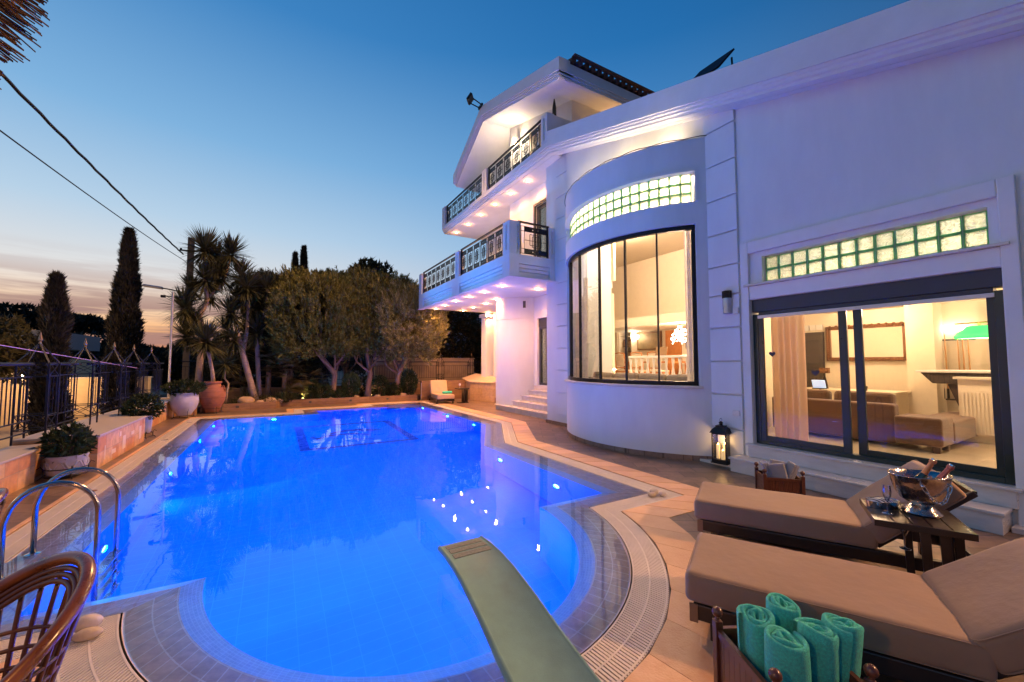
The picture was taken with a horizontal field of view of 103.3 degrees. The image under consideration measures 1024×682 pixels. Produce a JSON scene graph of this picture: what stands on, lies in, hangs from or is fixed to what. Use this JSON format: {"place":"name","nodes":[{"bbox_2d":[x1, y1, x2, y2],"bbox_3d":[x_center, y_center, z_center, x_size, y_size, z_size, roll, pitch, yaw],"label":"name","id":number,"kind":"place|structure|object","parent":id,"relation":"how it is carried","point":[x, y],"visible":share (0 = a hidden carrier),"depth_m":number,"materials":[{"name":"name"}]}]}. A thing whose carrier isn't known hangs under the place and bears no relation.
{"place":"outdoors","nodes":[
{"label":"outdoors","id":0,"kind":"place"},
{"bbox_2d":[0,389,177,448],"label":"road","id":1,"kind":"structure","parent":0,"point":[4,433],"depth_m":16.03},
{"bbox_2d":[0,312,36,395],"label":"garden tree","id":2,"kind":"object","parent":1,"relation":"on","point":[11,354],"visible":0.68,"depth_m":14.24,"materials":[{"name":"green plant"}]},
{"bbox_2d":[0,376,153,425],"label":"neighbour wall","id":3,"kind":"structure","parent":1,"relation":"on","point":[82,389],"depth_m":19.03,"materials":[{"name":"paint"}]},
{"bbox_2d":[73,339,155,376],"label":"skyline tree","id":4,"kind":"object","parent":1,"relation":"on","point":[98,354],"visible":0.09,"depth_m":31.21,"materials":[{"name":"green plant"}]},
{"bbox_2d":[145,347,197,388],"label":"skyline tree","id":5,"kind":"object","parent":1,"relation":"on","point":[176,359],"visible":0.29,"depth_m":34.69,"materials":[{"name":"green plant"}]},
{"bbox_2d":[252,370,366,385],"bbox_3d":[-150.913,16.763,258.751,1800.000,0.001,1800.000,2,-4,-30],"label":"ground","id":6,"kind":"structure","parent":0,"point":[341,376],"depth_m":77.67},
{"bbox_2d":[0,301,92,333],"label":"umbrella pine","id":7,"kind":"object","parent":6,"relation":"on","point":[24,312],"visible":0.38,"depth_m":41.09,"materials":[{"name":"green plant"}]},
{"bbox_2d":[19,269,76,435],"bbox_3d":[-12.880,0.684,11.348,1.112,5.456,1.143,2,-4,-30],"label":"cypress tree","id":8,"kind":"object","parent":6,"relation":"on","point":[55,325],"visible":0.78,"depth_m":11.20,"materials":[{"name":"green plant"}]},
{"bbox_2d":[2,329,99,377],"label":"neighbour house","id":9,"kind":"structure","parent":6,"relation":"on","point":[78,340],"depth_m":24.17,"materials":[{"name":"white concrete"}]},
{"bbox_2d":[34,311,108,336],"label":"umbrella pine","id":10,"kind":"object","parent":6,"relation":"on","point":[97,323],"visible":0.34,"depth_m":44.99,"materials":[{"name":"green plant"}]},
{"bbox_2d":[96,227,147,413],"bbox_3d":[-14.582,-0.399,15.251,1.388,8.040,1.367,2,-4,-30],"label":"cypress tree","id":11,"kind":"object","parent":6,"relation":"on","point":[123,325],"visible":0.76,"depth_m":15.10,"materials":[{"name":"green plant"}]},
{"bbox_2d":[143,237,194,379],"bbox_3d":[-17.098,-0.717,20.119,1.980,9.200,0.274,2,-4,-33],"label":"utility pole","id":12,"kind":"object","parent":6,"relation":"on","point":[186,355],"visible":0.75,"depth_m":20.41,"materials":[{"name":"concrete"}]},
{"bbox_2d":[0,72,183,254],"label":"overhead cable","id":13,"kind":"object","parent":12,"relation":"attached to","point":[30,103],"visible":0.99,"depth_m":9.93,"materials":[{"name":"rubber"}]},
{"bbox_2d":[0,130,184,260],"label":"overhead cable","id":14,"kind":"object","parent":12,"relation":"attached to","point":[78,187],"visible":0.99,"depth_m":9.72,"materials":[{"name":"rubber"}]},
{"bbox_2d":[158,346,377,370],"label":"wood","id":15,"kind":"object","parent":6,"relation":"on","point":[330,361],"visible":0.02,"depth_m":143.47,"materials":[{"name":"green plant"}]},
{"bbox_2d":[349,256,393,378],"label":"broadleaf tree","id":16,"kind":"object","parent":6,"relation":"on","point":[371,264],"visible":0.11,"depth_m":25.76,"materials":[{"name":"green plant"}]},
{"bbox_2d":[436,311,483,360],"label":"broadleaf tree","id":17,"kind":"object","parent":6,"relation":"on","point":[468,328],"visible":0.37,"depth_m":25.15,"materials":[{"name":"green plant"}]},
{"bbox_2d":[0,0,909,651],"label":"sky","id":18,"kind":"structure","parent":0,"point":[341,129],"materials":[{"name":"blue"}]},
{"bbox_2d":[0,399,1023,681],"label":"terrace","id":19,"kind":"structure","parent":0,"point":[694,473],"depth_m":6.49,"materials":[{"name":"stone"}]},
{"bbox_2d":[0,449,38,495],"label":"garden wall","id":20,"kind":"structure","parent":19,"relation":"on","point":[17,470],"depth_m":5.74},
{"bbox_2d":[0,332,163,445],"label":"railing fence","id":21,"kind":"object","parent":20,"relation":"on","point":[143,370],"visible":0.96,"depth_m":7.65,"materials":[{"name":"black metal"}]},
{"bbox_2d":[0,0,49,89],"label":"thatched parasol","id":22,"kind":"object","parent":19,"relation":"on","point":[12,10],"visible":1,"depth_m":0.99,"materials":[{"name":"wicker"}]},
{"bbox_2d":[0,551,96,681],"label":"wicker chair","id":23,"kind":"object","parent":19,"relation":"on","point":[49,648],"visible":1,"depth_m":1.68,"materials":[{"name":"wicker"}]},
{"bbox_2d":[36,452,94,480],"bbox_3d":[-7.084,1.978,6.448,0.512,0.356,0.512,0,-3,-8],"label":"planter pot","id":24,"kind":"object","parent":19,"relation":"on","point":[58,465],"visible":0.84,"depth_m":6.27,"materials":[{"name":"ceramic"}]},
{"bbox_2d":[36,420,97,462],"bbox_3d":[-7.073,1.625,6.464,0.703,0.737,0.678,-2,-3,27],"label":"potted shrub","id":25,"kind":"object","parent":24,"relation":"in","point":[81,439],"visible":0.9,"depth_m":6.38,"materials":[{"name":"green plant"}]},
{"bbox_2d":[13,416,146,474],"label":"garden wall","id":26,"kind":"structure","parent":19,"relation":"on","point":[116,437],"depth_m":7.70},
{"bbox_2d":[87,399,172,426],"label":"garden wall","id":27,"kind":"structure","parent":19,"relation":"on","point":[167,414],"depth_m":11.89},
{"bbox_2d":[135,415,156,437],"bbox_3d":[-8.865,2.060,9.727,0.414,0.546,0.414,1,-3,-10],"label":"planter pot","id":28,"kind":"object","parent":19,"relation":"on","point":[148,425],"visible":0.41,"depth_m":9.70,"materials":[{"name":"ceramic"}]},
{"bbox_2d":[119,391,165,419],"bbox_3d":[-8.865,1.592,9.741,0.898,0.768,0.852,2,-4,-30],"label":"potted shrub","id":29,"kind":"object","parent":28,"relation":"in","point":[140,401],"visible":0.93,"depth_m":9.62,"materials":[{"name":"green plant"}]},
{"bbox_2d":[160,397,197,415],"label":"garden wall","id":30,"kind":"structure","parent":19,"relation":"on","point":[195,411],"depth_m":13.85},
{"bbox_2d":[160,292,183,396],"bbox_3d":[-11.758,0.127,13.953,0.620,3.650,0.145,2,-4,-30],"label":"lamp pole","id":31,"kind":"object","parent":30,"relation":"on","point":[171,331],"visible":0.96,"depth_m":13.98,"materials":[{"name":"grey metal"}]},
{"bbox_2d":[169,393,198,418],"bbox_3d":[-10.730,2.106,13.272,0.770,0.836,0.770,2,-4,-30],"label":"planter pot","id":32,"kind":"object","parent":19,"relation":"on","point":[183,404],"visible":0.95,"depth_m":13.03,"materials":[{"name":"ceramic"}]},
{"bbox_2d":[160,377,207,396],"bbox_3d":[-10.725,1.538,13.285,1.227,0.730,0.982,2,-4,-30],"label":"potted shrub","id":33,"kind":"object","parent":32,"relation":"in","point":[187,385],"visible":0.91,"depth_m":13.13,"materials":[{"name":"green plant"}]},
{"bbox_2d":[199,381,225,413],"bbox_3d":[-10.783,2.028,14.601,0.800,1.136,0.800,2,-4,-30],"label":"amphora","id":34,"kind":"object","parent":19,"relation":"on","point":[212,396],"visible":0.91,"depth_m":14.37,"materials":[{"name":"ceramic"}]},
{"bbox_2d":[179,315,229,381],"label":"yucca tree","id":35,"kind":"object","parent":34,"relation":"in","point":[206,332],"visible":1,"depth_m":14.53,"materials":[{"name":"green plant"}]},
{"bbox_2d":[6,400,427,536],"bbox_3d":[-7.375,2.392,10.614,6.811,0.047,17.578,0,-3,0],"label":"pool border","id":36,"kind":"object","parent":19,"relation":"on","point":[19,525],"visible":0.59,"depth_m":7.38,"materials":[{"name":"stone"}]},
{"bbox_2d":[197,394,419,412],"bbox_3d":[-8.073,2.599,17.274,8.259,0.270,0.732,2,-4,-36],"label":"planter curb","id":37,"kind":"structure","parent":19,"relation":"on","point":[278,404],"depth_m":17.15,"materials":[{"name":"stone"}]},
{"bbox_2d":[158,224,253,404],"bbox_3d":[-11.848,-1.052,15.771,3.159,7.007,1.985,2,-4,-30],"label":"yucca tree","id":38,"kind":"object","parent":37,"relation":"on","point":[213,269],"visible":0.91,"depth_m":15.60,"materials":[{"name":"green plant"}]},
{"bbox_2d":[205,345,245,403],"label":"yucca tree","id":39,"kind":"object","parent":37,"relation":"on","point":[225,368],"visible":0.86,"depth_m":15.58,"materials":[{"name":"green plant"}]},
{"bbox_2d":[207,257,270,401],"bbox_3d":[-10.907,-0.500,16.297,2.412,6.021,2.165,2,-4,-30],"label":"yucca tree","id":40,"kind":"object","parent":37,"relation":"on","point":[243,289],"visible":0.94,"depth_m":16.21,"materials":[{"name":"green plant"}]},
{"bbox_2d":[190,351,287,387],"bbox_3d":[-11.781,1.512,17.647,3.654,2.426,1.529,2,-4,-30],"label":"shrub","id":41,"kind":"object","parent":37,"relation":"on","point":[236,362],"visible":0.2,"depth_m":17.22,"materials":[{"name":"green plant"}]},
{"bbox_2d":[223,373,264,397],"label":"fan palm","id":42,"kind":"object","parent":37,"relation":"on","point":[243,379],"visible":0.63,"depth_m":16.51,"materials":[{"name":"green plant"}]},
{"bbox_2d":[237,268,280,399],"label":"yucca tree","id":43,"kind":"object","parent":37,"relation":"on","point":[257,325],"visible":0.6,"depth_m":16.69,"materials":[{"name":"green plant"}]},
{"bbox_2d":[246,347,291,396],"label":"fan palm","id":44,"kind":"object","parent":37,"relation":"on","point":[268,385],"visible":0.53,"depth_m":17.22,"materials":[{"name":"green plant"}]},
{"bbox_2d":[235,267,324,383],"bbox_3d":[-10.361,-0.348,18.365,3.783,5.992,3.158,2,-4,-30],"label":"tree","id":45,"kind":"object","parent":37,"relation":"on","point":[267,351],"visible":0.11,"depth_m":17.61,"materials":[{"name":"green plant"}]},
{"bbox_2d":[261,354,307,392],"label":"fan palm","id":46,"kind":"object","parent":37,"relation":"on","point":[283,375],"visible":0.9,"depth_m":17.05,"materials":[{"name":"green plant"}]},
{"bbox_2d":[279,380,311,393],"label":"fan palm","id":47,"kind":"object","parent":37,"relation":"on","point":[294,386],"visible":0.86,"depth_m":17.04,"materials":[{"name":"green plant"}]},
{"bbox_2d":[271,360,331,385],"bbox_3d":[-10.027,1.707,19.070,3.029,2.042,1.438,2,-4,-30],"label":"shrub","id":48,"kind":"object","parent":37,"relation":"on","point":[315,368],"visible":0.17,"depth_m":19.33,"materials":[{"name":"green plant"}]},
{"bbox_2d":[287,364,329,390],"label":"fan palm","id":49,"kind":"object","parent":37,"relation":"on","point":[317,372],"visible":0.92,"depth_m":17.65,"materials":[{"name":"green plant"}]},
{"bbox_2d":[261,261,378,389],"bbox_3d":[-8.487,-0.409,18.101,4.853,6.085,3.729,2,-4,-30],"label":"tree","id":50,"kind":"object","parent":37,"relation":"on","point":[289,290],"visible":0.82,"depth_m":17.00,"materials":[{"name":"green plant"}]},
{"bbox_2d":[309,383,332,398],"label":"shrub","id":51,"kind":"object","parent":37,"relation":"on","point":[320,387],"visible":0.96,"depth_m":17.49,"materials":[{"name":"green plant"}]},
{"bbox_2d":[224,383,419,401],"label":"boundary wall","id":52,"kind":"structure","parent":37,"relation":"on","point":[236,392],"depth_m":17.44,"materials":[{"name":"stone"}]},
{"bbox_2d":[182,350,480,386],"bbox_3d":[-7.194,1.291,19.375,13.500,1.590,0.322,2,-4,-30],"label":"railing fence","id":53,"kind":"object","parent":52,"relation":"on","point":[436,377],"visible":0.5,"depth_m":18.87,"materials":[{"name":"black metal"}]},
{"bbox_2d":[303,266,369,381],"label":"tree","id":54,"kind":"object","parent":37,"relation":"on","point":[341,364],"visible":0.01,"depth_m":19.86,"materials":[{"name":"green plant"}]},
{"bbox_2d":[340,371,360,396],"bbox_3d":[-7.250,1.961,18.289,0.939,1.281,0.951,2,-4,-30],"label":"thuja bush","id":55,"kind":"object","parent":37,"relation":"on","point":[353,385],"visible":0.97,"depth_m":18.11,"materials":[{"name":"green plant"}]},
{"bbox_2d":[318,263,417,396],"bbox_3d":[-6.827,-0.449,19.245,4.948,6.288,3.436,2,-4,-30],"label":"juniper tree","id":56,"kind":"object","parent":37,"relation":"on","point":[372,282],"visible":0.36,"depth_m":18.33,"materials":[{"name":"green plant"}]},
{"bbox_2d":[370,374,389,395],"bbox_3d":[-6.199,2.111,19.012,1.034,1.122,0.909,2,-4,-30],"label":"round bush","id":57,"kind":"object","parent":37,"relation":"on","point":[376,381],"visible":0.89,"depth_m":18.86,"materials":[{"name":"green plant"}]},
{"bbox_2d":[400,368,417,394],"bbox_3d":[-5.004,1.973,19.626,0.979,1.389,0.964,2,-4,-30],"label":"thuja bush","id":58,"kind":"object","parent":37,"relation":"on","point":[407,383],"visible":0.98,"depth_m":19.47,"materials":[{"name":"green plant"}]},
{"bbox_2d":[370,277,450,394],"bbox_3d":[-5.202,-0.200,19.943,4.140,5.866,3.763,2,-4,-30],"label":"juniper tree","id":59,"kind":"object","parent":37,"relation":"on","point":[431,334],"visible":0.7,"depth_m":18.88,"materials":[{"name":"green plant"}]},
{"bbox_2d":[1,402,648,681],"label":"pool","id":60,"kind":"structure","parent":19,"relation":"in","point":[136,668],"depth_m":4.22,"materials":[{"name":"tile"}]},
{"bbox_2d":[0,467,120,579],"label":"pool ladder","id":61,"kind":"object","parent":60,"relation":"attached to","point":[43,488],"visible":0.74,"depth_m":3.66,"materials":[{"name":"metal"}]},
{"bbox_2d":[0,402,647,681],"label":"water","id":62,"kind":"structure","parent":60,"relation":"in","point":[301,547],"depth_m":4.02,"materials":[{"name":"liquid"}]},
{"bbox_2d":[0,401,681,681],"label":"gutter","id":63,"kind":"object","parent":60,"relation":"on","point":[618,649],"visible":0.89,"depth_m":3.09,"materials":[{"name":"plastic"}]},
{"bbox_2d":[71,626,103,641],"bbox_3d":[-2.774,1.915,2.648,0.155,0.070,0.098,2,-4,-30],"label":"pebble","id":64,"kind":"object","parent":63,"relation":"on","point":[86,634],"visible":0.98,"depth_m":2.63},
{"bbox_2d":[74,613,103,632],"bbox_3d":[-2.842,1.884,2.709,0.164,0.097,0.117,2,-4,-30],"label":"pebble","id":65,"kind":"object","parent":63,"relation":"on","point":[89,620],"visible":0.62,"depth_m":2.69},
{"bbox_2d":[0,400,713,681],"bbox_3d":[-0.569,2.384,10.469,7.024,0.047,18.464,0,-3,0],"label":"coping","id":66,"kind":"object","parent":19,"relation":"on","point":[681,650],"visible":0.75,"depth_m":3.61,"materials":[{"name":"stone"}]},
{"bbox_2d":[374,357,474,383],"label":"boundary wall","id":67,"kind":"structure","parent":19,"relation":"on","point":[449,369],"depth_m":22.33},
{"bbox_2d":[428,380,454,403],"bbox_3d":[-3.285,2.320,18.743,0.800,0.986,2.050,1,-3,-22],"label":"sun lounger","id":68,"kind":"object","parent":19,"relation":"on","point":[437,387],"visible":0.91,"depth_m":18.98,"materials":[{"name":"beige fabric"}]},
{"bbox_2d":[420,380,465,400],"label":"garden wall","id":69,"kind":"structure","parent":19,"relation":"on","point":[452,385],"depth_m":20.12,"materials":[{"name":"stone"}]},
{"bbox_2d":[462,373,495,401],"bbox_3d":[-1.518,2.240,19.707,1.095,1.250,3.950,2,-4,-30],"label":"hot tub","id":70,"kind":"object","parent":19,"relation":"on","point":[480,387],"visible":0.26,"depth_m":19.18,"materials":[{"name":"stone"}]},
{"bbox_2d":[437,535,600,681],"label":"diving board","id":71,"kind":"object","parent":19,"relation":"on","point":[527,639],"visible":1,"depth_m":2.34,"materials":[{"name":"plastic"}]},
{"bbox_2d":[709,418,731,464],"bbox_3d":[3.698,1.753,7.160,0.290,0.778,0.290,3,-4,-42],"label":"candle lantern","id":72,"kind":"object","parent":19,"relation":"on","point":[719,429],"visible":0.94,"depth_m":7.10,"materials":[{"name":"black metal"}]},
{"bbox_2d":[418,0,1023,535],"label":"villa","id":73,"kind":"object","parent":19,"relation":"on","point":[858,174],"visible":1,"depth_m":7.04,"materials":[{"name":"white paint"}]},
{"bbox_2d":[533,198,545,257],"bbox_3d":[1.167,-3.370,13.463,0.160,2.780,1.410,2,-4,-30],"label":"door","id":74,"kind":"structure","parent":73,"relation":"in","point":[541,210],"depth_m":13.87,"materials":[{"name":"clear glass"}]},
{"bbox_2d":[539,317,546,384],"bbox_3d":[1.369,0.369,14.538,0.209,2.450,1.230,2,-4,-30],"label":"door","id":75,"kind":"structure","parent":73,"relation":"in","point":[542,321],"depth_m":14.89,"materials":[{"name":"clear glass"}]},
{"bbox_2d":[575,253,588,377],"bbox_3d":[1.836,-0.752,10.931,0.109,5.320,0.550,2,-4,-30],"label":"curtain","id":76,"kind":"object","parent":73,"relation":"hanging from","point":[584,284],"visible":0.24,"depth_m":10.79,"materials":[{"name":"fabric"}]},
{"bbox_2d":[568,225,698,385],"bbox_3d":[2.208,-0.613,9.141,0.845,3.068,3.855,2,-4,-30],"label":"bay window","id":77,"kind":"structure","parent":73,"relation":"in","point":[691,228],"depth_m":8.33,"materials":[{"name":"black metal"}]},
{"bbox_2d":[589,371,686,380],"bbox_3d":[3.105,1.340,10.194,0.481,1.083,3.403,2,-4,-30],"label":"sofa","id":78,"kind":"object","parent":73,"relation":"attached to","point":[646,376],"visible":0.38,"depth_m":10.01,"materials":[{"name":"beige fabric"}]},
{"bbox_2d":[637,331,661,349],"bbox_3d":[5.336,-0.001,15.769,0.095,0.700,1.150,2,-4,-30],"label":"wall painting","id":79,"kind":"object","parent":73,"relation":"attached to","point":[647,340],"depth_m":15.74,"materials":[{"name":"brown fabric"}]},
{"bbox_2d":[628,355,686,375],"bbox_3d":[4.676,0.893,11.954,0.140,0.935,3.212,2,-4,-30],"label":"balustrade","id":80,"kind":"object","parent":73,"relation":"on","point":[673,357],"visible":0.26,"depth_m":12.26,"materials":[{"name":"white"}]},
{"bbox_2d":[665,329,681,373],"bbox_3d":[5.904,0.558,14.796,0.060,1.920,0.650,2,-4,-30],"label":"interior door","id":81,"kind":"structure","parent":73,"relation":"in","point":[675,348],"depth_m":14.78,"materials":[{"name":"brown wood"}]},
{"bbox_2d":[684,231,693,380],"bbox_3d":[3.546,-0.921,7.997,0.095,3.500,0.250,2,-4,-30],"label":"curtain","id":82,"kind":"object","parent":73,"relation":"hanging from","point":[688,305],"visible":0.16,"depth_m":8.02,"materials":[{"name":"fabric"}]},
{"bbox_2d":[694,48,734,77],"bbox_3d":[4.637,-5.605,9.378,0.596,1.806,1.000,2,-4,-30],"label":"solar panel","id":83,"kind":"object","parent":73,"relation":"on","point":[715,65],"visible":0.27,"depth_m":9.16,"materials":[{"name":"black glass"}]},
{"bbox_2d":[771,315,808,440],"bbox_3d":[4.658,0.628,6.806,0.177,2.120,0.480,2,-4,-30],"label":"curtain","id":84,"kind":"object","parent":73,"relation":"hanging from","point":[789,380],"visible":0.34,"depth_m":6.78,"materials":[{"name":"beige fabric"}]},
{"bbox_2d":[805,325,825,386],"bbox_3d":[8.139,0.745,10.926,0.115,2.350,0.500,2,-4,-30],"label":"interior door","id":85,"kind":"structure","parent":73,"relation":"in","point":[815,351],"depth_m":10.89,"materials":[{"name":"brown wood"}]},
{"bbox_2d":[825,321,906,360],"bbox_3d":[8.685,0.032,9.985,0.115,0.917,1.600,2,-4,-30],"label":"mirror","id":86,"kind":"object","parent":73,"relation":"attached to","point":[885,341],"visible":0.66,"depth_m":9.79,"materials":[{"name":"mirror"}]},
{"bbox_2d":[772,389,977,453],"bbox_3d":[6.730,1.323,7.560,2.500,0.831,2.400,2,-4,-30],"label":"sofa","id":87,"kind":"object","parent":73,"relation":"on","point":[938,433],"visible":0.73,"depth_m":6.58,"materials":[{"name":"fabric"}]},
{"bbox_2d":[752,268,1015,485],"bbox_3d":[4.882,0.446,5.730,0.180,2.414,2.778,2,-4,-30],"label":"sliding door","id":88,"kind":"structure","parent":73,"relation":"in","point":[982,283],"depth_m":5.50,"materials":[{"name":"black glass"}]},
{"bbox_2d":[915,370,990,405],"bbox_3d":[8.966,1.037,7.013,1.500,1.035,2.480,2,-4,-30],"label":"pool table","id":89,"kind":"object","parent":73,"relation":"on","point":[941,376],"visible":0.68,"depth_m":7.40,"materials":[{"name":"brown wood"}]},
{"bbox_2d":[942,334,975,400],"bbox_3d":[9.448,0.555,8.618,0.141,1.420,0.580,2,-4,-30],"label":"cue rack","id":90,"kind":"object","parent":73,"relation":"attached to","point":[948,389],"visible":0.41,"depth_m":8.59,"materials":[{"name":"brown wood"}]},
{"bbox_2d":[953,321,987,338],"bbox_3d":[8.671,-0.235,6.793,0.363,0.322,1.780,2,-4,-30],"label":"pendant lamp","id":91,"kind":"object","parent":73,"relation":"hanging from","point":[978,331],"visible":0.71,"depth_m":7.26,"materials":[{"name":"green"}]},
{"bbox_2d":[953,377,994,444],"bbox_3d":[8.037,1.134,6.442,0.255,1.091,1.340,2,-4,-30],"label":"radiator","id":92,"kind":"object","parent":73,"relation":"on","point":[975,397],"visible":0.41,"depth_m":6.73,"materials":[{"name":"metal"}]},
{"bbox_2d":[754,462,805,494],"bbox_3d":[3.485,1.863,5.291,0.474,0.449,0.413,-1,-3,17],"label":"planter crate","id":93,"kind":"object","parent":19,"relation":"on","point":[763,481],"visible":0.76,"depth_m":5.13,"materials":[{"name":"brown wood"}]},
{"bbox_2d":[769,463,787,478],"bbox_3d":[3.439,1.726,5.217,0.223,0.324,0.103,-2,-4,35],"label":"folded towel","id":94,"kind":"object","parent":93,"relation":"in","point":[777,470],"visible":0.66,"depth_m":5.19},
{"bbox_2d":[712,606,878,681],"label":"planter crate","id":95,"kind":"object","parent":19,"relation":"on","point":[731,662],"visible":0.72,"depth_m":2.08,"materials":[{"name":"brown wood"}]},
{"bbox_2d":[736,604,774,678],"bbox_3d":[1.245,1.605,2.048,0.167,0.480,0.176,2,-4,-30],"label":"rolled towel","id":96,"kind":"object","parent":95,"relation":"in","point":[753,621],"visible":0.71,"depth_m":2.02,"materials":[{"name":"fabric"}]},
{"bbox_2d":[766,592,800,632],"bbox_3d":[1.415,1.603,2.108,0.189,0.491,0.176,2,-4,-30],"label":"rolled towel","id":97,"kind":"object","parent":95,"relation":"in","point":[785,610],"visible":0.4,"depth_m":2.09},
{"bbox_2d":[764,624,811,681],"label":"rolled towel","id":98,"kind":"object","parent":95,"relation":"in","point":[786,654],"visible":0.91,"depth_m":1.84,"materials":[{"name":"fabric"}]},
{"bbox_2d":[791,617,839,681],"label":"rolled towel","id":99,"kind":"object","parent":95,"relation":"in","point":[821,638],"visible":0.83,"depth_m":1.88,"materials":[{"name":"fabric"}]},
{"bbox_2d":[821,612,863,681],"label":"rolled towel","id":100,"kind":"object","parent":95,"relation":"in","point":[849,632],"visible":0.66,"depth_m":1.90,"materials":[{"name":"fabric"}]},
{"bbox_2d":[694,460,977,571],"bbox_3d":[2.954,1.577,3.962,2.082,0.878,0.800,-2,-4,30],"label":"sun lounger","id":101,"kind":"object","parent":19,"relation":"on","point":[847,528],"visible":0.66,"depth_m":3.78,"materials":[{"name":"fabric"}]},
{"bbox_2d":[685,532,1023,681],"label":"sun lounger","id":102,"kind":"object","parent":19,"relation":"on","point":[961,620],"visible":0.94,"depth_m":2.37,"materials":[{"name":"fabric"}]},
{"bbox_2d":[859,498,978,573],"bbox_3d":[3.019,1.635,3.029,0.620,0.661,0.544,-2,-4,32],"label":"side table","id":103,"kind":"object","parent":19,"relation":"on","point":[952,531],"visible":0.56,"depth_m":2.86,"materials":[{"name":"brown wood"}]},
{"bbox_2d":[864,497,899,509],"bbox_3d":[2.930,1.278,3.209,0.248,0.070,0.147,0,-3,-4],"label":"tin tray","id":104,"kind":"object","parent":103,"relation":"on","point":[879,503],"visible":0.94,"depth_m":3.17,"materials":[{"name":"metal"}]},
{"bbox_2d":[887,468,953,518],"bbox_3d":[3.107,1.158,3.082,0.386,0.296,0.337,2,-4,-30],"label":"champagne bucket","id":105,"kind":"object","parent":103,"relation":"on","point":[922,496],"visible":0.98,"depth_m":3.00,"materials":[{"name":"silver metal"}]},
{"bbox_2d":[615,331,638,372],"bbox_3d":[4.464,0.543,16.837,0.520,2.170,1.580,2,-4,-30],"label":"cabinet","id":106,"kind":"object","parent":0,"point":[620,342],"visible":0.25,"depth_m":16.55,"materials":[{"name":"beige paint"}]},
{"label":"terrace base","id":107,"kind":"structure","parent":0,"visible":0},
{"bbox_2d":[0,444,41,477],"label":"garden wall","id":108,"kind":"structure","parent":107,"relation":"on","point":[25,447],"depth_m":6.39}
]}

